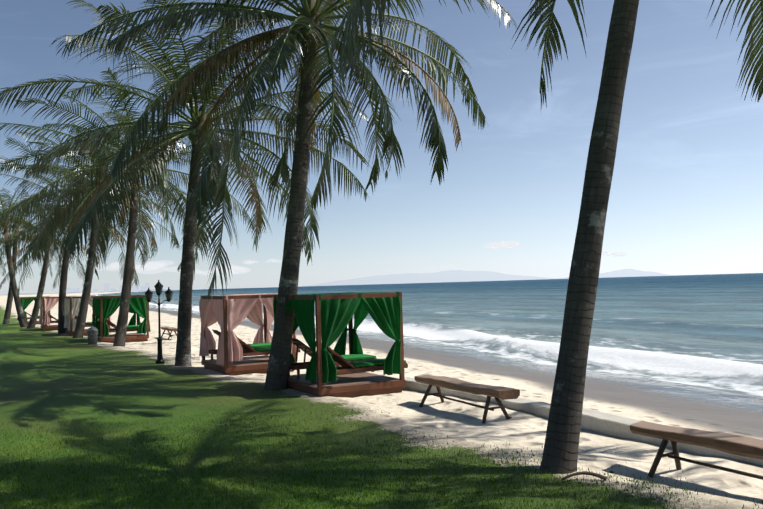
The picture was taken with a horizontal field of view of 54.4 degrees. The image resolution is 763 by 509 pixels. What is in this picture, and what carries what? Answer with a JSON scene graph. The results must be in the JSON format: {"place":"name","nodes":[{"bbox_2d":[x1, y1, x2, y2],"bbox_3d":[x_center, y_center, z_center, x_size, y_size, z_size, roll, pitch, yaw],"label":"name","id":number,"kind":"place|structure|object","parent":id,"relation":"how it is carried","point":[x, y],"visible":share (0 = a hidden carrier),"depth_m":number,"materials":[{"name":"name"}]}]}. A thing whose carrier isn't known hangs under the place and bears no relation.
{"place":"outdoors","nodes":[
{"label":"outdoors","id":0,"kind":"place"},
{"bbox_2d":[0,282,192,295],"bbox_3d":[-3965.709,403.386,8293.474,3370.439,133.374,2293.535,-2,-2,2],"label":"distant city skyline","id":1,"kind":"structure","parent":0,"point":[134,287],"depth_m":8639.53},
{"bbox_2d":[108,241,625,273],"bbox_3d":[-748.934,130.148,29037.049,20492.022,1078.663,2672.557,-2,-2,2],"label":"cloud","id":2,"kind":"structure","parent":0,"point":[155,265],"depth_m":29161.23,"materials":[{"name":"white"}]},
{"bbox_2d":[0,291,762,508],"bbox_3d":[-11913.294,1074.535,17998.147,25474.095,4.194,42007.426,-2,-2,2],"label":"sandy beach","id":3,"kind":"structure","parent":0,"point":[46,375],"depth_m":11.46,"materials":[{"name":"beige sand"}]},
{"bbox_2d":[0,227,20,275],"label":"palm","id":4,"kind":"object","parent":3,"relation":"on","point":[4,263],"visible":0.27,"depth_m":67.37,"materials":[{"name":"green plant"}]},
{"bbox_2d":[0,181,52,326],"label":"palm","id":5,"kind":"object","parent":3,"relation":"on","point":[20,314],"visible":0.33,"depth_m":47.93,"materials":[{"name":"green plant"}]},
{"bbox_2d":[0,183,52,323],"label":"palm","id":6,"kind":"object","parent":3,"relation":"on","point":[7,314],"visible":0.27,"depth_m":53.40,"materials":[{"name":"green plant"}]},
{"bbox_2d":[17,296,51,324],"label":"beach cabana","id":7,"kind":"object","parent":3,"relation":"on","point":[26,302],"visible":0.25,"depth_m":50.64,"materials":[{"name":"green fabric"}]},
{"bbox_2d":[0,191,100,328],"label":"palm","id":8,"kind":"object","parent":3,"relation":"on","point":[36,308],"visible":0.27,"depth_m":45.74,"materials":[{"name":"green plant"}]},
{"bbox_2d":[39,296,77,330],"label":"beach cabana","id":9,"kind":"object","parent":3,"relation":"on","point":[46,304],"visible":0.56,"depth_m":42.58,"materials":[{"name":"pink fabric"}]},
{"bbox_2d":[64,295,111,335],"bbox_3d":[-14.861,3.093,37.617,2.152,1.972,2.552,0,-3,-28],"label":"beach cabana","id":10,"kind":"object","parent":3,"relation":"on","point":[71,306],"visible":0.5,"depth_m":36.33,"materials":[{"name":"white fabric"}]},
{"bbox_2d":[0,124,180,333],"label":"palm","id":11,"kind":"object","parent":3,"relation":"on","point":[63,272],"visible":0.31,"depth_m":38.24,"materials":[{"name":"green plant"}]},
{"bbox_2d":[87,326,97,344],"bbox_3d":[-11.656,3.248,29.920,0.449,0.740,0.438,-2,-2,2],"label":"litter bin","id":12,"kind":"object","parent":3,"relation":"on","point":[92,333],"visible":1,"depth_m":29.76,"materials":[{"name":"grey"}]},
{"bbox_2d":[0,112,189,337],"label":"palm","id":13,"kind":"object","parent":3,"relation":"on","point":[81,318],"visible":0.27,"depth_m":34.23,"materials":[{"name":"green plant"}]},
{"bbox_2d":[92,295,150,342],"bbox_3d":[-11.356,2.775,32.258,2.158,1.972,2.612,0,-3,-28],"label":"beach cabana","id":14,"kind":"object","parent":3,"relation":"on","point":[106,307],"visible":0.81,"depth_m":31.45,"materials":[{"name":"green fabric"}]},
{"bbox_2d":[0,67,258,346],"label":"palm","id":15,"kind":"object","parent":3,"relation":"on","point":[121,331],"visible":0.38,"depth_m":28.87,"materials":[{"name":"green plant"}]},
{"bbox_2d":[145,280,172,363],"bbox_3d":[-6.394,1.923,21.354,0.800,2.392,0.253,-1,-2,-10],"label":"lamp post","id":16,"kind":"object","parent":3,"relation":"on","point":[158,286],"visible":1,"depth_m":21.32,"materials":[{"name":"black metal"}]},
{"bbox_2d":[161,326,176,339],"bbox_3d":[-9.315,3.466,32.642,0.530,0.527,2.290,0,-3,-28],"label":"rustic bench","id":17,"kind":"object","parent":3,"relation":"on","point":[168,329],"visible":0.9,"depth_m":32.47,"materials":[{"name":"brown wood"}]},
{"bbox_2d":[0,0,369,365],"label":"palm","id":18,"kind":"object","parent":3,"relation":"on","point":[190,239],"visible":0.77,"depth_m":20.30,"materials":[{"name":"green plant"}]},
{"bbox_2d":[199,293,299,375],"bbox_3d":[-3.468,2.029,19.396,2.156,1.972,2.409,0,-3,-28],"label":"beach cabana","id":19,"kind":"object","parent":3,"relation":"on","point":[233,349],"visible":0.73,"depth_m":18.55,"materials":[{"name":"pink fabric"}]},
{"bbox_2d":[57,0,516,390],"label":"palm","id":20,"kind":"object","parent":3,"relation":"on","point":[309,31],"visible":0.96,"depth_m":15.32,"materials":[{"name":"green plant"}]},
{"bbox_2d":[273,292,407,397],"bbox_3d":[-0.875,1.785,15.215,2.152,1.972,2.550,0,-3,-28],"label":"beach cabana","id":21,"kind":"object","parent":3,"relation":"on","point":[336,372],"visible":0.77,"depth_m":14.36,"materials":[{"name":"green fabric"}]},
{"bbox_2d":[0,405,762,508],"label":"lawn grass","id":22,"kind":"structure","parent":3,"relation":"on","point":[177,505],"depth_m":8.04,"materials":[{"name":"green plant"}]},
{"bbox_2d":[194,355,613,480],"bbox_3d":[-1.162,2.727,15.250,2.018,0.180,21.326,0,-3,-29],"label":"fallen palm debris","id":23,"kind":"object","parent":3,"relation":"on","point":[600,476],"visible":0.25,"depth_m":7.63,"materials":[{"name":"brown"}]},
{"bbox_2d":[414,375,519,423],"bbox_3d":[1.309,2.333,12.099,0.530,0.526,2.636,0,-3,-28],"label":"rustic bench","id":24,"kind":"object","parent":3,"relation":"on","point":[490,391],"visible":0.98,"depth_m":11.73,"materials":[{"name":"brown wood"}]},
{"bbox_2d":[330,0,762,473],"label":"palm","id":25,"kind":"object","parent":3,"relation":"on","point":[561,449],"visible":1,"depth_m":8.30,"materials":[{"name":"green plant"}]},
{"bbox_2d":[402,378,762,465],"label":"low retaining wall","id":26,"kind":"structure","parent":3,"relation":"on","point":[607,423],"depth_m":10.43,"materials":[{"name":"beige concrete"}]},
{"bbox_2d":[630,421,762,479],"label":"rustic bench","id":27,"kind":"object","parent":3,"relation":"on","point":[744,446],"visible":1,"depth_m":7.61,"materials":[{"name":"brown wood"}]},
{"bbox_2d":[0,0,762,294],"label":"sky","id":28,"kind":"structure","parent":0,"point":[686,195],"materials":[{"name":"blue"}]},
{"bbox_2d":[96,273,762,397],"bbox_3d":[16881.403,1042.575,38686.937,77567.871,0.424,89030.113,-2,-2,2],"label":"sea water","id":29,"kind":"structure","parent":0,"point":[705,331],"depth_m":47.26,"materials":[{"name":"blue liquid"}]}
]}

